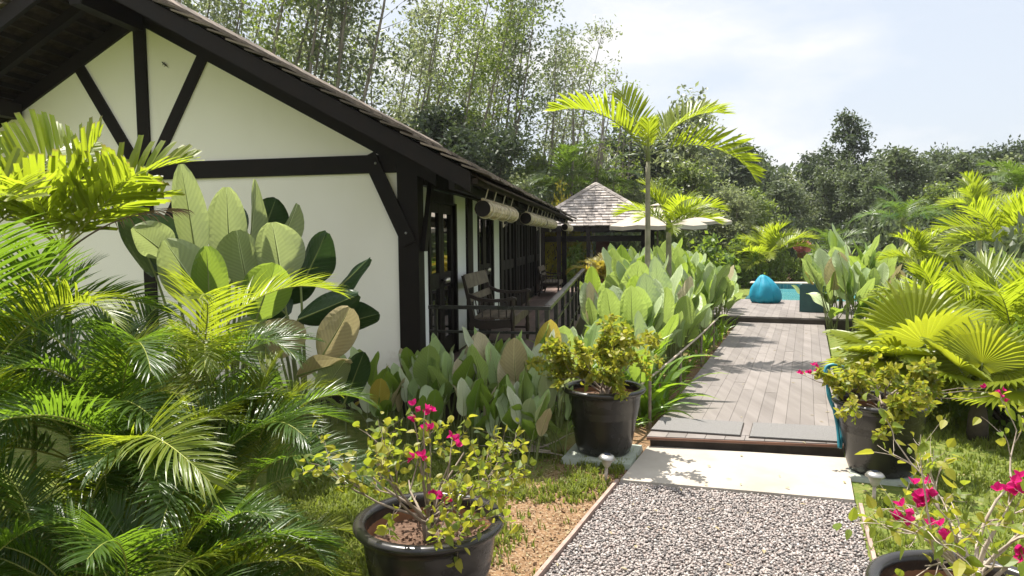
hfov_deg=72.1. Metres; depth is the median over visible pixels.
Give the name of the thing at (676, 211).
palm
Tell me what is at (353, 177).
house
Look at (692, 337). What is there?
paddle leaf plant
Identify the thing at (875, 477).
solar light
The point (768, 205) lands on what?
tree
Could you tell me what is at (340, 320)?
broad leaf plant
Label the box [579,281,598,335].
paddle leaf plant
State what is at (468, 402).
paddle leaf plant
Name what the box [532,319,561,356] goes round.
paddle leaf plant
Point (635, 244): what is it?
bush
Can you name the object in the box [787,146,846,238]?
tree
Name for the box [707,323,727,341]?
strap leaf plant
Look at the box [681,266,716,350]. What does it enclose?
paddle leaf plant
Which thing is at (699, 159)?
tree
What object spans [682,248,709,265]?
paddle leaf plant
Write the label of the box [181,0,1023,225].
sky
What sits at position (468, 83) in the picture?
tree
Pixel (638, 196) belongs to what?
tree
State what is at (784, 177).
tree
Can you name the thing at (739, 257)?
bush
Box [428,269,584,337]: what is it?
veranda railing
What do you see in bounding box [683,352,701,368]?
strap leaf plant
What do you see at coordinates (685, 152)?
tree
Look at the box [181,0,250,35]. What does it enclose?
tree
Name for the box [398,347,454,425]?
paddle leaf plant
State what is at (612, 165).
tree
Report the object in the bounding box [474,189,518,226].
bamboo blind
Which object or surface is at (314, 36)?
tree
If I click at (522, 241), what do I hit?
door
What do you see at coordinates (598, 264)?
golden palm
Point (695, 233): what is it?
bush
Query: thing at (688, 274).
paddle leaf plant
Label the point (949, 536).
bougainvillea
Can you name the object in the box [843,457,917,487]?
paving slab
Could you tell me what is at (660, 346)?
strap leaf plant
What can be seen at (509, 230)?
door
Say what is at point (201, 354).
areca palm
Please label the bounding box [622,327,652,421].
paddle leaf plant
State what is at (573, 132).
tree
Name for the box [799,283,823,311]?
planter box
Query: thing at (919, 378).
bougainvillea
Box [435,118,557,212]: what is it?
tree
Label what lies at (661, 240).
bush
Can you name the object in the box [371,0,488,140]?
tree
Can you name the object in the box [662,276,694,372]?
paddle leaf plant
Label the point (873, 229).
bush
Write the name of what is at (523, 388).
paddle leaf plant
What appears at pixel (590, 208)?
pavilion
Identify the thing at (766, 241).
palm
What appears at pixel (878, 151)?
tree
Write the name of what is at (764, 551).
leaf litter
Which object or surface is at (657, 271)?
paddle leaf plant
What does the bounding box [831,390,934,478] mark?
plant pot
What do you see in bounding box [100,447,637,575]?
grass
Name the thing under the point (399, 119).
tree
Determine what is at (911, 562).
plant pot
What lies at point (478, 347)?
paddle leaf plant
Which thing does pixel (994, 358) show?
fan palm
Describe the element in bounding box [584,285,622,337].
paddle leaf plant
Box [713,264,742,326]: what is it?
paddle leaf plant
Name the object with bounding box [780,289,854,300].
pool water
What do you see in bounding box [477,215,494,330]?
door
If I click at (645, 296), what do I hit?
paddle leaf plant
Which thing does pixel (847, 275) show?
paddle leaf plant
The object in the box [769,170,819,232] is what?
tree
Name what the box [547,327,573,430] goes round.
paddle leaf plant
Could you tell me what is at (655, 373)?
bamboo rail
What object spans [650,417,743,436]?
doormat
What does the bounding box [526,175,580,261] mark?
tree
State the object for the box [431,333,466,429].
paddle leaf plant
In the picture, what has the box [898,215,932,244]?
bush
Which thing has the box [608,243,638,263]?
paddle leaf plant
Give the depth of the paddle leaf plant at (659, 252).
12.45 m
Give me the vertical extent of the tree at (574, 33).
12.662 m
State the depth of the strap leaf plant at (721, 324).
11.91 m
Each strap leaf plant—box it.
[528,339,627,419]
[578,335,678,384]
[592,315,717,381]
[622,354,716,421]
[636,406,670,427]
[651,366,726,412]
[653,372,683,403]
[658,367,689,395]
[661,371,689,388]
[668,358,692,381]
[682,347,705,375]
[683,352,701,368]
[684,338,709,357]
[685,327,719,353]
[692,347,714,363]
[701,327,726,345]
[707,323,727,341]
[715,318,736,334]
[716,318,731,330]
[718,312,744,328]
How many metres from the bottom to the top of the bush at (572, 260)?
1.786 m
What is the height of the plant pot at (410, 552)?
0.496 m
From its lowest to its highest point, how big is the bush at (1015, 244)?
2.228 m
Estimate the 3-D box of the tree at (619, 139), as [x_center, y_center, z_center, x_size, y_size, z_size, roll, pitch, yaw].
[4.133,-4.734,28.358,4.643,8.795,3.538,1,4,27]
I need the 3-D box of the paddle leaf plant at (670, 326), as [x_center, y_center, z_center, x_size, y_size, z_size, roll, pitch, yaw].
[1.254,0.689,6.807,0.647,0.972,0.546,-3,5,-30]
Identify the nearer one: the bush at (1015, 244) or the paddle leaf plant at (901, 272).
the bush at (1015, 244)
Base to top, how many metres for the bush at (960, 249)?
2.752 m
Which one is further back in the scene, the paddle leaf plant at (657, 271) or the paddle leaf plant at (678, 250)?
the paddle leaf plant at (678, 250)
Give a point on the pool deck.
(785, 311)
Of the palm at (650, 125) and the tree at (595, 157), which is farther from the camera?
the tree at (595, 157)
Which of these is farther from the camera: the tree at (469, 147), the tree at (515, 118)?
the tree at (515, 118)
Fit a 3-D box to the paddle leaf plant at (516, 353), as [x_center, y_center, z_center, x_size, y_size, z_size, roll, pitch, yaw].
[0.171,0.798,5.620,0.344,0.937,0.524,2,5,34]
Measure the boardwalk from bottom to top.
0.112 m
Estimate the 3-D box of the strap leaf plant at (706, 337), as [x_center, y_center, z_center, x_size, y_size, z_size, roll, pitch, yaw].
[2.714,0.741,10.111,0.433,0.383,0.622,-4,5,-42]
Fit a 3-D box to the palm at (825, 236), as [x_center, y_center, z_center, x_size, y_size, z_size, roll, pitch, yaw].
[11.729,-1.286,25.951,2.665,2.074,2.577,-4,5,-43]
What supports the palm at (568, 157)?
on the ground at (544, 516)
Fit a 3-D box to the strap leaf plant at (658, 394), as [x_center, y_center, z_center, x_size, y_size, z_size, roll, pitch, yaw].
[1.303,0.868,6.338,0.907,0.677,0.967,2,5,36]
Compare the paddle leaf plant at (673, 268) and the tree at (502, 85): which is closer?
the paddle leaf plant at (673, 268)
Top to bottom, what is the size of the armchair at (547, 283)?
0.673 m
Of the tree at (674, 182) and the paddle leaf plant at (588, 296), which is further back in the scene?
the tree at (674, 182)
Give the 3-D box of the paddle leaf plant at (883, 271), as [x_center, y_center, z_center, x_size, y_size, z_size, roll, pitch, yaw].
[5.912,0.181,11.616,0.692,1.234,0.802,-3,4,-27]
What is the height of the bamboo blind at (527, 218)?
0.364 m
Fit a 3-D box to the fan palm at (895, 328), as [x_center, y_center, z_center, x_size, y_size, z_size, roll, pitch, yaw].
[3.746,0.552,6.369,1.762,1.251,1.607,2,4,29]
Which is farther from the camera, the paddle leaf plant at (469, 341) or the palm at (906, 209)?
the palm at (906, 209)
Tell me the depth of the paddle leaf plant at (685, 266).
11.45 m
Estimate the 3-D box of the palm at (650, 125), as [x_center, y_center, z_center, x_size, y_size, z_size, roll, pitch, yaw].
[1.826,-0.884,9.477,2.875,3.728,1.264,-1,4,0]
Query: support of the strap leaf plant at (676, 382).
on the ground at (544, 516)
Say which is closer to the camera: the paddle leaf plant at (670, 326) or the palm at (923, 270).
the paddle leaf plant at (670, 326)
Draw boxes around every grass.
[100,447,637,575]
[857,353,1023,566]
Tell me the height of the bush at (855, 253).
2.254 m
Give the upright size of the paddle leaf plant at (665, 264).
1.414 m
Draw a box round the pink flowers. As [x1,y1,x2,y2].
[793,240,810,251]
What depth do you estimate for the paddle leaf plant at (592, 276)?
10.93 m
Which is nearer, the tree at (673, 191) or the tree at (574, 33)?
the tree at (673, 191)
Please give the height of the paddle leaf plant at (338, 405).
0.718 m
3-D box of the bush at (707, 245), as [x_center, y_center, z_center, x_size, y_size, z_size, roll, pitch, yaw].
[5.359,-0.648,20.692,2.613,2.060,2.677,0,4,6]
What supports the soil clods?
on the ground at (544, 516)
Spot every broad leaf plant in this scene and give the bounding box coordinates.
[117,164,303,460]
[235,222,379,462]
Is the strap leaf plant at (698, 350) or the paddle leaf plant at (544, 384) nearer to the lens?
the paddle leaf plant at (544, 384)
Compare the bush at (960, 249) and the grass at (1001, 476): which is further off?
the bush at (960, 249)
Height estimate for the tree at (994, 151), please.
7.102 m
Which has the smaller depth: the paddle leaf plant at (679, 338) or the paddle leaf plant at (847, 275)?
the paddle leaf plant at (679, 338)
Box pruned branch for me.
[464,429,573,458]
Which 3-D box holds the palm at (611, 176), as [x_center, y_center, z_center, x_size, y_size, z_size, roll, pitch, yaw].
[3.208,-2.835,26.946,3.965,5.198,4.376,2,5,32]
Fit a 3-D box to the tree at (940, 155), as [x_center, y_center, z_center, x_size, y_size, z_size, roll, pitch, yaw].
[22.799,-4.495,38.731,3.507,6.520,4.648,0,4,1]
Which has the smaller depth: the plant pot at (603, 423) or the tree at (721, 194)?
the plant pot at (603, 423)
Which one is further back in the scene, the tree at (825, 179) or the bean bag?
the tree at (825, 179)
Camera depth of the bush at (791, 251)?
29.76 m
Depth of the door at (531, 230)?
15.91 m
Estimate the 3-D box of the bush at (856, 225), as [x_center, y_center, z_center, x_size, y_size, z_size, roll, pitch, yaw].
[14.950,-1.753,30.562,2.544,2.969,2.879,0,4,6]
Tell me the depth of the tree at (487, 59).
22.87 m
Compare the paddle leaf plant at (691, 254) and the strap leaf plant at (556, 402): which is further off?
the paddle leaf plant at (691, 254)
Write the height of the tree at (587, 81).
10.432 m
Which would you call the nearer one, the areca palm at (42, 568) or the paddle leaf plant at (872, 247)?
the areca palm at (42, 568)
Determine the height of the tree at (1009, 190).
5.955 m
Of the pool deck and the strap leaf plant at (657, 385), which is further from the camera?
the pool deck
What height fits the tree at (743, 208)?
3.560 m
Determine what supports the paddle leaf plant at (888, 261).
on the ground at (544, 516)
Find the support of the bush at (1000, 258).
on the ground at (544, 516)
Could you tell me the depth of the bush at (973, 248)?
29.02 m
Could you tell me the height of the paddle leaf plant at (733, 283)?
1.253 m
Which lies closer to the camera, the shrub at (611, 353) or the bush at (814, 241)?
the shrub at (611, 353)
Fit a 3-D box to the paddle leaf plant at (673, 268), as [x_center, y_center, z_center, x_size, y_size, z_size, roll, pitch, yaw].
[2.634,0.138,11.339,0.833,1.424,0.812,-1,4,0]
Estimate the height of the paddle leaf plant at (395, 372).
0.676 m
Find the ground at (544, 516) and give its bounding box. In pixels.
[0,274,1023,575]
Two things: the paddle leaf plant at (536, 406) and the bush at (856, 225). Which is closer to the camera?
the paddle leaf plant at (536, 406)
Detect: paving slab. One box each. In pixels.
[561,443,642,470]
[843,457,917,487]
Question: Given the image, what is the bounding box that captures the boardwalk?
[646,322,843,456]
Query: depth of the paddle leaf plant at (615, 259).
9.43 m
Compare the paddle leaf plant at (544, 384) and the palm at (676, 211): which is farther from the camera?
the palm at (676, 211)
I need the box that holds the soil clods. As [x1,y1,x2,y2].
[299,458,623,575]
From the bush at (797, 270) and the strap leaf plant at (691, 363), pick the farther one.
the bush at (797, 270)
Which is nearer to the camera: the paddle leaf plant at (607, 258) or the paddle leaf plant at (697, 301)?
the paddle leaf plant at (697, 301)
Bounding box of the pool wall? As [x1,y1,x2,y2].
[745,281,813,298]
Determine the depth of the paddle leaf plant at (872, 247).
12.86 m
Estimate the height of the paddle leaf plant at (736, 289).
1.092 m
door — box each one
[428,199,458,352]
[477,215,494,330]
[503,221,516,305]
[516,218,527,305]
[527,221,536,298]
[536,227,541,292]
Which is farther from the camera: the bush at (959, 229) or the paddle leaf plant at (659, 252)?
the bush at (959, 229)
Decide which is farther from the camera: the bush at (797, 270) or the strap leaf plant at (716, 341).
the bush at (797, 270)
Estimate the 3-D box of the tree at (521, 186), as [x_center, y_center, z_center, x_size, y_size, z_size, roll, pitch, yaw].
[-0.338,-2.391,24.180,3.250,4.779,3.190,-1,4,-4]
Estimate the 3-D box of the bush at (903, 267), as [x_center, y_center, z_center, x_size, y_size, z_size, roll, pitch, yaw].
[7.682,-0.119,13.564,2.336,1.931,2.545,-4,5,-40]
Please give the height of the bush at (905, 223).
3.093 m
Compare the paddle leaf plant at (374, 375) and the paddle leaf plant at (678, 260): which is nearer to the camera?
the paddle leaf plant at (374, 375)
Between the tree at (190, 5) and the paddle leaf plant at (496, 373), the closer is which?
the paddle leaf plant at (496, 373)
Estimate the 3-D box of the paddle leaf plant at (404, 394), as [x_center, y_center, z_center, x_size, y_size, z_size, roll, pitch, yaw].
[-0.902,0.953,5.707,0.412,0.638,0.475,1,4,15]
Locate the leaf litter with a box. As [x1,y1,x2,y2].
[242,336,1006,575]
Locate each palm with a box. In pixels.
[0,108,204,503]
[0,212,280,539]
[0,260,348,546]
[0,337,300,575]
[0,347,390,573]
[0,431,353,575]
[0,442,364,575]
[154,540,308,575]
[515,136,604,202]
[540,142,642,235]
[543,82,766,267]
[566,251,607,286]
[612,177,731,276]
[716,239,772,263]
[727,217,820,271]
[792,226,868,266]
[820,278,997,396]
[848,185,955,270]
[853,250,1022,331]
[875,223,964,280]
[898,316,1023,440]
[923,186,1023,256]
[934,169,1021,265]
[938,246,1023,331]
[975,158,1023,238]
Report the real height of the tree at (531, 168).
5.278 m
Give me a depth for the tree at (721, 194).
27.22 m
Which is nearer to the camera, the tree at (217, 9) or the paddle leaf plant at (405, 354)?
the paddle leaf plant at (405, 354)
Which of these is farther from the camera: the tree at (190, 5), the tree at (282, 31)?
the tree at (282, 31)
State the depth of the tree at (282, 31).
35.79 m
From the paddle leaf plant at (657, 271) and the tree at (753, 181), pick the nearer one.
the paddle leaf plant at (657, 271)
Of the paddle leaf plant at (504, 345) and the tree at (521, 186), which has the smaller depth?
the paddle leaf plant at (504, 345)
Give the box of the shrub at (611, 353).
[525,313,663,401]
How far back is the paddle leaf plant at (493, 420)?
5.20 m
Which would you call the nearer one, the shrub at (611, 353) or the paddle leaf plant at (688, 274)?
the shrub at (611, 353)
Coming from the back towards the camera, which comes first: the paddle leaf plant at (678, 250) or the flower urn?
the flower urn
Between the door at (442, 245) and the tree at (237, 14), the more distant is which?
the tree at (237, 14)
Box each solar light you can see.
[598,453,615,480]
[865,470,884,499]
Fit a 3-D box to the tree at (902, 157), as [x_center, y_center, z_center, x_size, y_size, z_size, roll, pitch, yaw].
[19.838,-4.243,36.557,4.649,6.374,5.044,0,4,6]
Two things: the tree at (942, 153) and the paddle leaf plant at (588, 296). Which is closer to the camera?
the paddle leaf plant at (588, 296)
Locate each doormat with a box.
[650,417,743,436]
[749,422,839,442]
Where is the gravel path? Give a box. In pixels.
[545,485,867,575]
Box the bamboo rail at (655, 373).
[641,319,716,429]
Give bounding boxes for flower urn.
[797,252,807,264]
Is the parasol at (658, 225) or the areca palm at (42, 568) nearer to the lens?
the areca palm at (42, 568)
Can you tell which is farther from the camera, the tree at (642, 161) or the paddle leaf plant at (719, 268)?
the tree at (642, 161)
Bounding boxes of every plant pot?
[352,492,503,575]
[562,379,645,456]
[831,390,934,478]
[865,550,1019,575]
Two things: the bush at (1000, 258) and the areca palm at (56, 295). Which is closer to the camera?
the areca palm at (56, 295)
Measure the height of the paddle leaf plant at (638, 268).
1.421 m
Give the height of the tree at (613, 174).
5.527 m
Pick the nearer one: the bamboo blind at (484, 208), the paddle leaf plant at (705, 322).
the bamboo blind at (484, 208)
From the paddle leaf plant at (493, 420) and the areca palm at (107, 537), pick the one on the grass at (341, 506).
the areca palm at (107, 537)
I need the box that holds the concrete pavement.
[620,446,854,502]
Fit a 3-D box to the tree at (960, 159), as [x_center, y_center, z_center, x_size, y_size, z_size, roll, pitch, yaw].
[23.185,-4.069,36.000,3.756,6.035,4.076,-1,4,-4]
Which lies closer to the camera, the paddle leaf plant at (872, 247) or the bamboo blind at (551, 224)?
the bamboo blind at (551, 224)
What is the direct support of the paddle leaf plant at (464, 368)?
on the ground at (544, 516)
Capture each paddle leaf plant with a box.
[312,349,361,422]
[338,346,390,435]
[359,378,404,445]
[366,364,429,443]
[391,355,421,433]
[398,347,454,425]
[407,336,453,441]
[410,383,446,454]
[427,346,487,444]
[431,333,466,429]
[452,375,496,457]
[459,326,502,429]
[470,331,501,444]
[474,374,521,457]
[485,330,543,449]
[494,386,551,469]
[499,338,510,427]
[500,329,554,445]
[502,367,547,459]
[530,370,572,459]
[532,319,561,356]
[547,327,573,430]
[553,318,601,421]
[579,272,614,293]
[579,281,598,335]
[580,266,605,321]
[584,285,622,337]
[602,247,612,276]
[605,275,620,288]
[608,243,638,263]
[611,252,652,276]
[616,258,648,291]
[620,273,663,333]
[620,314,660,327]
[622,259,629,268]
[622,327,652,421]
[626,256,682,381]
[628,246,652,259]
[632,310,678,410]
[653,238,682,263]
[657,254,694,280]
[660,240,676,253]
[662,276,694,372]
[663,256,668,270]
[665,308,685,380]
[668,284,698,356]
[669,281,713,359]
[672,246,698,279]
[674,254,694,279]
[679,262,687,284]
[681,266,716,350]
[681,269,703,344]
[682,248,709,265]
[685,278,711,354]
[686,250,704,260]
[687,273,726,330]
[693,262,713,331]
[696,261,729,341]
[712,266,730,314]
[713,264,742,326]
[717,265,738,307]
[719,265,736,311]
[792,251,838,302]
[801,248,855,332]
[804,248,855,309]
[816,223,857,311]
[832,249,879,332]
[837,262,901,318]
[846,234,879,311]
[848,240,897,309]
[875,251,909,294]
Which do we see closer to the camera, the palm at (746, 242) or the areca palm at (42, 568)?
the areca palm at (42, 568)
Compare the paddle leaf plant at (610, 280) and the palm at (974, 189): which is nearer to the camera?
the paddle leaf plant at (610, 280)
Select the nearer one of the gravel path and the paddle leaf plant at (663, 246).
the gravel path
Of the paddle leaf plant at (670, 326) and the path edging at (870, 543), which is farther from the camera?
the paddle leaf plant at (670, 326)
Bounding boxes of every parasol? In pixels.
[610,203,706,245]
[693,210,731,238]
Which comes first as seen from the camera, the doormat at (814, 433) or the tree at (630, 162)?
the doormat at (814, 433)
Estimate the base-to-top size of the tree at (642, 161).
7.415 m
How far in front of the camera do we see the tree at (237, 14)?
25.01 m
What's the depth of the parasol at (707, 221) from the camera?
23.24 m
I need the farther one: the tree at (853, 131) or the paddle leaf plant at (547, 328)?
the tree at (853, 131)
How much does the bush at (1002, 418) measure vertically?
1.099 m
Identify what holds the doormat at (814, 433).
on the boardwalk
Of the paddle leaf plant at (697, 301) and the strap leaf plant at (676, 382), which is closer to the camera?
the strap leaf plant at (676, 382)
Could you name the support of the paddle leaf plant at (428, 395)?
on the ground at (544, 516)
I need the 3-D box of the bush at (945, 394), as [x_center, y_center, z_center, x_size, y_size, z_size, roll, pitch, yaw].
[4.392,0.694,6.911,1.157,1.114,1.062,-1,4,-12]
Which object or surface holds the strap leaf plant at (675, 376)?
on the ground at (544, 516)
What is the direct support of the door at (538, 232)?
in the house
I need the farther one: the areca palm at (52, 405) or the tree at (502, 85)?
the tree at (502, 85)
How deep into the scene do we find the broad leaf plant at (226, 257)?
5.09 m
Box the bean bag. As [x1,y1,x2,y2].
[749,275,781,303]
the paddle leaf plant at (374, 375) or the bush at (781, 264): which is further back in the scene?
the bush at (781, 264)
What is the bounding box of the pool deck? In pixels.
[701,299,864,331]
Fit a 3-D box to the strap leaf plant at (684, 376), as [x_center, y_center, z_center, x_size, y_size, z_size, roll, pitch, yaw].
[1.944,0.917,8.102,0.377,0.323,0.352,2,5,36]
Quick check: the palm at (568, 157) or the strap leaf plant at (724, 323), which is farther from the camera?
the palm at (568, 157)
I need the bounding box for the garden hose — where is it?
[823,363,844,448]
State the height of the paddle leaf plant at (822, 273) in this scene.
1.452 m
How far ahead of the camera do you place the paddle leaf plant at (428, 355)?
5.73 m
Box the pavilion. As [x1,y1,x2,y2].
[542,182,663,289]
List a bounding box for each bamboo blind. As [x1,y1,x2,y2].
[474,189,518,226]
[520,206,546,229]
[542,211,557,231]
[562,219,572,233]
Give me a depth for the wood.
54.89 m
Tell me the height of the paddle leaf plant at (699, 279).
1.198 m
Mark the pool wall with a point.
(783, 285)
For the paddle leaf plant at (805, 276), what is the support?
on the ground at (544, 516)
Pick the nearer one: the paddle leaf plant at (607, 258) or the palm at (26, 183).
the palm at (26, 183)
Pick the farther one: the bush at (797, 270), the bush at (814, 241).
the bush at (814, 241)
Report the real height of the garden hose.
0.588 m
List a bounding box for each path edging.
[533,479,618,575]
[859,503,876,559]
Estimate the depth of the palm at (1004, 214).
10.91 m
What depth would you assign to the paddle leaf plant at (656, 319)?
7.31 m
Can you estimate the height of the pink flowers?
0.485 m
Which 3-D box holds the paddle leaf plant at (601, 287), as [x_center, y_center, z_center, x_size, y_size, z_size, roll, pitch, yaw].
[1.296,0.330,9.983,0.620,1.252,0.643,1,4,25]
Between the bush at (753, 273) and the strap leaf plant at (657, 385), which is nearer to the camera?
the strap leaf plant at (657, 385)
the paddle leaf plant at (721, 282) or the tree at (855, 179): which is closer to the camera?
the paddle leaf plant at (721, 282)
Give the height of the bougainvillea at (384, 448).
0.646 m
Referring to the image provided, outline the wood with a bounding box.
[513,158,1002,232]
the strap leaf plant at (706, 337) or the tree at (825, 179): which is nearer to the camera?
the strap leaf plant at (706, 337)
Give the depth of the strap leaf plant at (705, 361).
9.22 m
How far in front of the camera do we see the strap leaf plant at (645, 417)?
6.13 m
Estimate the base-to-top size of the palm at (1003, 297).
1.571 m
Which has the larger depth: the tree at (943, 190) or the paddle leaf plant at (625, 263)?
the tree at (943, 190)
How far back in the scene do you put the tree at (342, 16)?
22.78 m
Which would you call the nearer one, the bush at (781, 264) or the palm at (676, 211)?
the palm at (676, 211)
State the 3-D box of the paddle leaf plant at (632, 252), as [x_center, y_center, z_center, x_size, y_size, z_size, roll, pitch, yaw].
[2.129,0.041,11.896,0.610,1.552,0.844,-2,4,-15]
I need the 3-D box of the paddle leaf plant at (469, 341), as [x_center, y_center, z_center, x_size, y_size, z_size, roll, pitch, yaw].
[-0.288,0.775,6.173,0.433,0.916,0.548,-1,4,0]
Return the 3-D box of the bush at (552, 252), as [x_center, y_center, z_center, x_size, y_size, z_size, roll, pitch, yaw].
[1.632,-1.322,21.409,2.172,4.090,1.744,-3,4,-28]
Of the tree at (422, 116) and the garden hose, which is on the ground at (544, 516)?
the tree at (422, 116)
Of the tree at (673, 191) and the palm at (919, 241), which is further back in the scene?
the tree at (673, 191)
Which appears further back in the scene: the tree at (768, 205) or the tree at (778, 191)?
the tree at (778, 191)
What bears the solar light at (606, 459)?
on the ground at (544, 516)
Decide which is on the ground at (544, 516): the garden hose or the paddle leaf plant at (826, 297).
the paddle leaf plant at (826, 297)
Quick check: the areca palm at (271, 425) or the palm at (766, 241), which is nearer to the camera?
the areca palm at (271, 425)
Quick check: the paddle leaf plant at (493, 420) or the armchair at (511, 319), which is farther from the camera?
the armchair at (511, 319)
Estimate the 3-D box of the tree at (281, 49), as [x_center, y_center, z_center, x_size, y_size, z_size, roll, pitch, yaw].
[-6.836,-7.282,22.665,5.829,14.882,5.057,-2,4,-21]
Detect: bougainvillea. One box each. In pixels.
[291,398,536,572]
[797,352,1009,442]
[832,389,1023,575]
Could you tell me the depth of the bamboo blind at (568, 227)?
15.47 m
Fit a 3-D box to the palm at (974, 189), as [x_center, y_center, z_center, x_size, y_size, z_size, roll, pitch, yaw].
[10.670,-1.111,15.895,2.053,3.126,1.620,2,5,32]
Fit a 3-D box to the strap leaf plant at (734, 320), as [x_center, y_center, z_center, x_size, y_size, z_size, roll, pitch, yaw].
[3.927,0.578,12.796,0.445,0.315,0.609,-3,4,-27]
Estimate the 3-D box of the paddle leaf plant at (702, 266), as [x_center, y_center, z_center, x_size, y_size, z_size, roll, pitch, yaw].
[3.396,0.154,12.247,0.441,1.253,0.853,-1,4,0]
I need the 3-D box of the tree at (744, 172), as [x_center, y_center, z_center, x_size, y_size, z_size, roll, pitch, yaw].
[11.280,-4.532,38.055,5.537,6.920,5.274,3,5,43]
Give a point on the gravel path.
(751, 568)
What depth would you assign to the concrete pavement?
4.85 m
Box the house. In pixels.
[0,0,590,419]
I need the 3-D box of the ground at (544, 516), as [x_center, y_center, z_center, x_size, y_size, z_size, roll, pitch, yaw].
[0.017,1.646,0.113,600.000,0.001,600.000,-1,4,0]
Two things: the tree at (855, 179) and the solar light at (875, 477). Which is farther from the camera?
the tree at (855, 179)
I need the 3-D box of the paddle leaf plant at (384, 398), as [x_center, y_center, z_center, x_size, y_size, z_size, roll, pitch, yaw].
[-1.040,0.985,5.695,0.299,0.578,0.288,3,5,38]
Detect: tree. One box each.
[175,0,232,29]
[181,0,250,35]
[184,0,303,60]
[193,0,263,38]
[228,0,358,74]
[242,4,333,69]
[256,0,386,96]
[268,0,397,101]
[292,0,435,115]
[344,0,438,119]
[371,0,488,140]
[375,98,439,135]
[390,0,493,116]
[403,100,493,194]
[425,0,550,166]
[431,11,509,155]
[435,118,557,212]
[454,0,541,162]
[473,0,567,182]
[481,158,534,190]
[507,146,583,203]
[516,14,627,196]
[520,22,591,171]
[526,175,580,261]
[527,59,649,198]
[541,137,623,235]
[563,64,665,234]
[587,120,680,204]
[590,156,624,233]
[592,121,652,194]
[607,178,657,232]
[608,130,656,189]
[641,186,698,250]
[644,81,750,208]
[653,159,736,250]
[668,141,719,192]
[695,140,777,217]
[701,177,753,253]
[706,187,765,253]
[715,149,786,217]
[732,186,785,248]
[750,159,809,225]
[758,178,823,238]
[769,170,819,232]
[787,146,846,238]
[793,156,874,237]
[815,107,876,230]
[818,166,903,236]
[826,142,904,221]
[858,145,957,226]
[896,181,975,230]
[909,146,960,227]
[917,142,984,209]
[918,149,996,229]
[961,140,1023,221]
[979,152,1023,220]
[984,134,1023,193]
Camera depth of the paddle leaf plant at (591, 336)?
6.32 m
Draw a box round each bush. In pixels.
[545,180,595,278]
[553,241,585,286]
[583,232,656,259]
[653,206,687,250]
[681,212,728,255]
[689,231,742,289]
[716,233,761,282]
[737,250,784,287]
[760,245,805,281]
[762,206,803,273]
[791,253,813,281]
[792,226,853,272]
[816,234,863,256]
[820,216,871,246]
[838,241,969,312]
[845,201,908,265]
[875,213,914,243]
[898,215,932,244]
[899,304,995,407]
[907,217,975,267]
[918,248,1023,347]
[936,208,975,246]
[939,314,1023,438]
[943,232,998,273]
[961,210,1023,277]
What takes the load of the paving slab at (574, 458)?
on the ground at (544, 516)
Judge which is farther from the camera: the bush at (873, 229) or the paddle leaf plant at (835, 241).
the bush at (873, 229)
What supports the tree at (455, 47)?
on the ground at (544, 516)
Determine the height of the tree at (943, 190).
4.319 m
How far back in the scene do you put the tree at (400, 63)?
27.13 m
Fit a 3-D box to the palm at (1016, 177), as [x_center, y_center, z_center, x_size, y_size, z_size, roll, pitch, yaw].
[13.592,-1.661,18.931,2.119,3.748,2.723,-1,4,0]
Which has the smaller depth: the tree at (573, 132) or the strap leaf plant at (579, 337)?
the strap leaf plant at (579, 337)
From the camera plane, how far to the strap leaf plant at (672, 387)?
7.35 m
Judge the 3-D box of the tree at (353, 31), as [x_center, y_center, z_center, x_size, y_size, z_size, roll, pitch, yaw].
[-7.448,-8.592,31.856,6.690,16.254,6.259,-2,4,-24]
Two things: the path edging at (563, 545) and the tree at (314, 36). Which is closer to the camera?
the path edging at (563, 545)
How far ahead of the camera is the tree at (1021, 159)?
39.91 m

